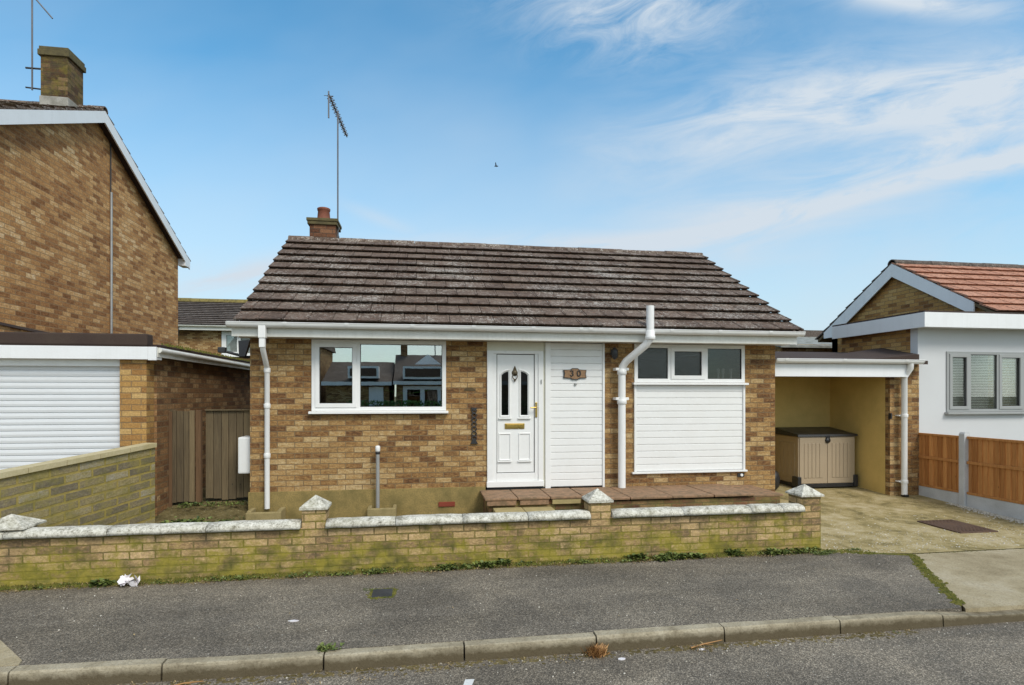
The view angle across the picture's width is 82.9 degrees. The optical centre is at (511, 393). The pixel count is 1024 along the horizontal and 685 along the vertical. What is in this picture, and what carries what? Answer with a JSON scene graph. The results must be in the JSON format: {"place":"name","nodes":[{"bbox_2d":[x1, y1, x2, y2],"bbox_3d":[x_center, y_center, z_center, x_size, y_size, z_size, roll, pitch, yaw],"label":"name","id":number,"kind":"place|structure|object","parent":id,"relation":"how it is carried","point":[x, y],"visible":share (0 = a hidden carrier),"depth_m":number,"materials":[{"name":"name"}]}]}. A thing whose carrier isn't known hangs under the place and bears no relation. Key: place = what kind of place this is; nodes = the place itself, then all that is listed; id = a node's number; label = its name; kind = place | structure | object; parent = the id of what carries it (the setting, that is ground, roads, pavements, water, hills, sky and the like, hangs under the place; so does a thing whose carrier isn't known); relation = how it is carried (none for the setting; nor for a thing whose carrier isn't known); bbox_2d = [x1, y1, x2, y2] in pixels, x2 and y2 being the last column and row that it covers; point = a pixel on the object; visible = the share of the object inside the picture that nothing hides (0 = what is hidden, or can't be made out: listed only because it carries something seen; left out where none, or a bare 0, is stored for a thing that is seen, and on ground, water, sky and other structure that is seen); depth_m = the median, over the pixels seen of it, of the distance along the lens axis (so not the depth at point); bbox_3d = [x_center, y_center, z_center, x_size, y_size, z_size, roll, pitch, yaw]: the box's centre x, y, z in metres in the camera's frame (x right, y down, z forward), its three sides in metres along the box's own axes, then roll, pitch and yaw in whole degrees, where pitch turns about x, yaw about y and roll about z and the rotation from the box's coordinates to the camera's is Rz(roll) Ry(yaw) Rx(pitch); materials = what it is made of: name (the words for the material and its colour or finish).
{"place":"outdoors","nodes":[
{"label":"outdoors","id":0,"kind":"place"},
{"bbox_2d":[155,488,247,522],"bbox_3d":[-1.345,1.610,9.436,8.200,0.224,6.940,0,0,-9],"label":"front garden","id":1,"kind":"object","parent":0,"point":[193,511],"visible":0.02,"depth_m":7.80,"materials":[{"name":"soil"}]},
{"bbox_2d":[0,443,156,526],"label":"boundary wall","id":2,"kind":"structure","parent":1,"relation":"on","point":[115,486],"depth_m":6.37,"materials":[{"name":"beige brick"}]},
{"bbox_2d":[168,410,202,506],"bbox_3d":[-4.498,0.951,7.994,0.410,1.459,0.080,0,0,-9],"label":"side fence","id":3,"kind":"object","parent":1,"relation":"on","point":[181,456],"visible":0.85,"depth_m":7.97,"materials":[{"name":"brown wood"}]},
{"bbox_2d":[245,507,285,519],"bbox_3d":[-3.266,1.645,7.698,0.440,0.230,0.290,0,0,-9],"label":"gully surround","id":4,"kind":"object","parent":1,"relation":"on","point":[253,514],"visible":0.55,"depth_m":7.57,"materials":[{"name":"concrete"}]},
{"bbox_2d":[367,504,396,515],"bbox_3d":[-1.773,1.647,7.925,0.380,0.225,0.310,0,0,-9],"label":"gully surround","id":5,"kind":"object","parent":1,"relation":"on","point":[371,511],"visible":0.53,"depth_m":7.78,"materials":[{"name":"concrete"}]},
{"bbox_2d":[375,445,379,507],"bbox_3d":[-1.849,1.185,7.989,0.068,0.950,0.066,0,0,-9],"label":"vent pipe","id":6,"kind":"object","parent":5,"relation":"on","point":[377,450],"visible":0.91,"depth_m":7.97,"materials":[{"name":"grey plastic"}]},
{"bbox_2d":[19,500,821,589],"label":"weeds","id":7,"kind":"object","parent":1,"relation":"on","point":[660,557],"visible":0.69,"depth_m":6.16,"materials":[{"name":"green plant"}]},
{"bbox_2d":[480,484,782,512],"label":"front terrace","id":8,"kind":"structure","parent":1,"relation":"on","point":[526,500],"depth_m":7.95,"materials":[{"name":"tile"}]},
{"bbox_2d":[0,553,961,667],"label":"pavement","id":9,"kind":"structure","parent":0,"point":[256,617],"depth_m":4.88,"materials":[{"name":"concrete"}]},
{"bbox_2d":[0,640,21,666],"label":"crossover edge","id":10,"kind":"object","parent":9,"relation":"on","point":[9,657],"visible":0.62,"depth_m":3.90,"materials":[{"name":"concrete"}]},
{"bbox_2d":[117,573,139,585],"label":"litter","id":11,"kind":"object","parent":9,"relation":"on","point":[125,579],"visible":1,"depth_m":5.36,"materials":[{"name":"white paper"}]},
{"bbox_2d":[372,588,392,596],"bbox_3d":[-1.159,1.787,5.183,0.175,0.026,0.200,0,0,-9],"label":"stopcock cover","id":12,"kind":"object","parent":9,"relation":"on","point":[381,592],"visible":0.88,"depth_m":5.18,"materials":[{"name":"grey metal"}]},
{"bbox_2d":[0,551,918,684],"bbox_3d":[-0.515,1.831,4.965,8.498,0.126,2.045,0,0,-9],"label":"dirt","id":13,"kind":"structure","parent":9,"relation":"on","point":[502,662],"depth_m":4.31,"materials":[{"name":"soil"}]},
{"bbox_2d":[0,516,900,651],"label":"grass tufts","id":14,"kind":"object","parent":13,"relation":"on","point":[322,647],"visible":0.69,"depth_m":5.51,"materials":[{"name":"green plant"}]},
{"bbox_2d":[691,640,721,648],"bbox_3d":[1.457,1.867,4.320,0.274,0.032,0.046,0,0,-14],"label":"twig","id":15,"kind":"object","parent":13,"relation":"on","point":[707,643],"visible":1,"depth_m":4.33,"materials":[{"name":"brown wood"}]},
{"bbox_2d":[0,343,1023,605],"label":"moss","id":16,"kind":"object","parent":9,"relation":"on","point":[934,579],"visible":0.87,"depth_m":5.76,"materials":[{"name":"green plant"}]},
{"bbox_2d":[0,0,1023,329],"label":"sky","id":17,"kind":"structure","parent":0,"point":[803,148],"materials":[{"name":"blue"}]},
{"bbox_2d":[114,621,1023,684],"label":"road","id":18,"kind":"structure","parent":0,"point":[983,654],"depth_m":4.03,"materials":[{"name":"grey asphalt"}]},
{"bbox_2d":[175,681,203,684],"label":"twig","id":19,"kind":"object","parent":18,"relation":"on","point":[188,682],"visible":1,"depth_m":3.74,"materials":[{"name":"brown wood"}]},
{"bbox_2d":[463,679,473,684],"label":"road marking","id":20,"kind":"object","parent":18,"relation":"on","point":[468,681],"visible":1,"depth_m":3.81,"materials":[{"name":"paint"}]},
{"bbox_2d":[16,557,1005,684],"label":"loose grit","id":21,"kind":"object","parent":18,"relation":"on","point":[563,622],"visible":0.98,"depth_m":4.38,"materials":[{"name":"grey gravel"}]},
{"bbox_2d":[580,643,610,659],"bbox_3d":[0.616,1.845,4.193,0.204,0.090,0.195,0,0,24],"label":"dead weed","id":22,"kind":"object","parent":18,"relation":"on","point":[599,651],"visible":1,"depth_m":4.18,"materials":[{"name":"brown plant"}]},
{"bbox_2d":[775,470,779,489],"bbox_3d":[4.519,1.485,10.133,0.300,0.350,0.300,0,0,-9],"label":"rubbish sack","id":23,"kind":"object","parent":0,"point":[777,480],"visible":0.23,"depth_m":10.02,"materials":[{"name":"black plastic"}]},
{"bbox_2d":[775,484,1023,552],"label":"driveway","id":24,"kind":"structure","parent":0,"point":[858,506],"depth_m":7.88,"materials":[{"name":"concrete"}]},
{"bbox_2d":[775,427,857,487],"bbox_3d":[5.535,1.137,10.621,1.180,1.025,0.755,0,0,-9],"label":"storage box","id":25,"kind":"object","parent":24,"relation":"on","point":[812,457],"visible":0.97,"depth_m":10.30,"materials":[{"name":"beige plastic"}]},
{"bbox_2d":[799,437,826,483],"bbox_3d":[5.320,1.173,10.238,0.536,0.815,0.024,0,0,-9],"label":"door","id":26,"kind":"structure","parent":25,"relation":"in","point":[812,450],"depth_m":10.23,"materials":[{"name":"beige plastic"}]},
{"bbox_2d":[827,437,854,482],"bbox_3d":[5.857,1.173,10.323,0.536,0.815,0.024,0,0,-9],"label":"door","id":27,"kind":"structure","parent":25,"relation":"in","point":[840,450],"depth_m":10.31,"materials":[{"name":"beige plastic"}]},
{"bbox_2d":[775,348,927,496],"bbox_3d":[5.371,0.495,10.253,2.868,2.670,1.929,0,0,-9],"label":"carport","id":28,"kind":"object","parent":24,"relation":"on","point":[870,398],"visible":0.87,"depth_m":9.93,"materials":[{"name":"paint"}]},
{"bbox_2d":[823,503,1023,553],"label":"pebbles","id":29,"kind":"object","parent":24,"relation":"on","point":[985,513],"visible":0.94,"depth_m":8.04,"materials":[{"name":"beige gravel"}]},
{"bbox_2d":[917,519,997,533],"bbox_3d":[5.938,1.776,7.756,0.560,0.049,0.660,0,0,-9],"label":"manhole cover","id":30,"kind":"object","parent":24,"relation":"on","point":[956,526],"visible":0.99,"depth_m":7.70,"materials":[{"name":"brown metal"}]},
{"bbox_2d":[896,548,1019,606],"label":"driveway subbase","id":31,"kind":"structure","parent":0,"point":[953,551],"depth_m":6.61,"materials":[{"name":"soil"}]},
{"bbox_2d":[916,549,1023,611],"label":"crossover","id":32,"kind":"object","parent":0,"point":[974,577],"visible":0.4,"depth_m":5.68,"materials":[{"name":"concrete"}]},
{"bbox_3d":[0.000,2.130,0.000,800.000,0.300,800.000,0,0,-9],"label":"ground","id":33,"kind":"structure","parent":0,"visible":0},
{"bbox_2d":[0,45,190,345],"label":"tall house","id":34,"kind":"structure","parent":33,"relation":"on","point":[90,242],"depth_m":10.03,"materials":[{"name":"brick"}]},
{"bbox_2d":[25,0,52,89],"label":"tv aerial","id":35,"kind":"object","parent":34,"relation":"attached to","point":[31,68],"visible":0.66,"depth_m":10.11,"materials":[{"name":"metal"}]},
{"bbox_2d":[0,332,249,515],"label":"garage","id":36,"kind":"structure","parent":33,"relation":"on","point":[63,395],"depth_m":7.32,"materials":[{"name":"brick"}]},
{"bbox_2d":[0,366,119,469],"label":"roller door","id":37,"kind":"structure","parent":36,"relation":"in","point":[47,413],"depth_m":7.28,"materials":[{"name":"white metal"}]},
{"bbox_2d":[178,298,249,359],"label":"house","id":38,"kind":"structure","parent":33,"relation":"on","point":[202,325],"depth_m":27.29,"materials":[{"name":"brick"}]},
{"bbox_2d":[222,331,249,356],"bbox_3d":[-12.883,-2.352,27.284,1.520,1.216,0.130,0,0,-9],"label":"window","id":39,"kind":"structure","parent":38,"relation":"in","point":[224,333],"depth_m":27.21,"materials":[{"name":"white plastic"}]},
{"bbox_2d":[0,484,823,586],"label":"garden wall","id":40,"kind":"structure","parent":33,"relation":"on","point":[315,538],"depth_m":5.83,"materials":[{"name":"brick"}]},
{"bbox_2d":[218,207,805,518],"bbox_3d":[-0.290,-0.838,11.091,8.422,5.235,6.502,0,0,-9],"label":"bungalow","id":41,"kind":"object","parent":33,"relation":"on","point":[338,331],"visible":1,"depth_m":8.53,"materials":[{"name":"brick"}]},
{"bbox_2d":[205,409,249,499],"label":"side gate","id":42,"kind":"structure","parent":41,"relation":"attached to","point":[226,429],"depth_m":8.17,"materials":[{"name":"brown wood"}]},
{"bbox_2d":[324,91,347,237],"bbox_3d":[-3.272,-3.920,10.996,0.160,2.800,1.654,0,0,-4],"label":"tv aerial","id":43,"kind":"object","parent":41,"relation":"attached to","point":[337,114],"visible":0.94,"depth_m":10.81,"materials":[{"name":"metal"}]},
{"bbox_2d":[308,339,447,413],"bbox_3d":[-1.843,-0.239,8.096,1.895,1.021,0.130,0,0,-9],"label":"window","id":44,"kind":"structure","parent":41,"relation":"in","point":[355,407],"depth_m":8.03,"materials":[{"name":"white plastic"}]},
{"bbox_2d":[376,387,436,405],"bbox_3d":[-1.514,0.048,8.336,0.866,0.304,0.032,0,0,-9],"label":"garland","id":45,"kind":"object","parent":41,"relation":"attached to","point":[406,393],"visible":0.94,"depth_m":8.32,"materials":[{"name":"black plastic"}]},
{"bbox_2d":[470,408,477,443],"bbox_3d":[-0.542,0.453,8.302,0.110,0.515,0.028,0,0,-9],"label":"wall ornament","id":46,"kind":"object","parent":41,"relation":"attached to","point":[473,441],"depth_m":8.29,"materials":[{"name":"black metal"}]},
{"bbox_2d":[497,354,533,472],"bbox_3d":[0.051,0.295,8.427,0.560,1.770,0.089,0,0,-9],"label":"front door","id":47,"kind":"structure","parent":41,"relation":"in","point":[515,372],"depth_m":8.41,"materials":[{"name":"white plastic"}]},
{"bbox_2d":[563,368,585,379],"bbox_3d":[0.926,-0.295,8.524,0.350,0.170,0.040,0,0,-9],"label":"house sign","id":48,"kind":"object","parent":41,"relation":"attached to","point":[574,373],"visible":1,"depth_m":8.52,"materials":[{"name":"brown wood"}]},
{"bbox_2d":[632,344,748,384],"bbox_3d":[2.714,-0.444,8.819,1.847,0.611,0.130,0,0,-9],"label":"window","id":49,"kind":"structure","parent":41,"relation":"in","point":[659,364],"depth_m":8.79,"materials":[{"name":"white plastic"}]},
{"bbox_2d":[0,609,1023,684],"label":"kerb","id":50,"kind":"structure","parent":33,"relation":"on","point":[128,671],"depth_m":4.12,"materials":[{"name":"concrete"}]},
{"bbox_2d":[775,330,831,363],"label":"outbuilding","id":51,"kind":"structure","parent":33,"relation":"on","point":[807,342],"depth_m":15.48,"materials":[{"name":"brick"}]},
{"bbox_2d":[815,259,1023,440],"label":"rendered bungalow","id":52,"kind":"object","parent":33,"relation":"on","point":[958,327],"visible":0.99,"depth_m":10.16,"materials":[{"name":"paint"}]},
{"bbox_2d":[944,351,1023,413],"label":"window","id":53,"kind":"structure","parent":52,"relation":"in","point":[1006,368],"depth_m":10.08,"materials":[{"name":"grey plastic"}]},
{"bbox_2d":[918,432,1023,520],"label":"panel fence","id":54,"kind":"object","parent":33,"relation":"on","point":[979,473],"visible":0.91,"depth_m":8.85,"materials":[{"name":"wood"}]}
]}

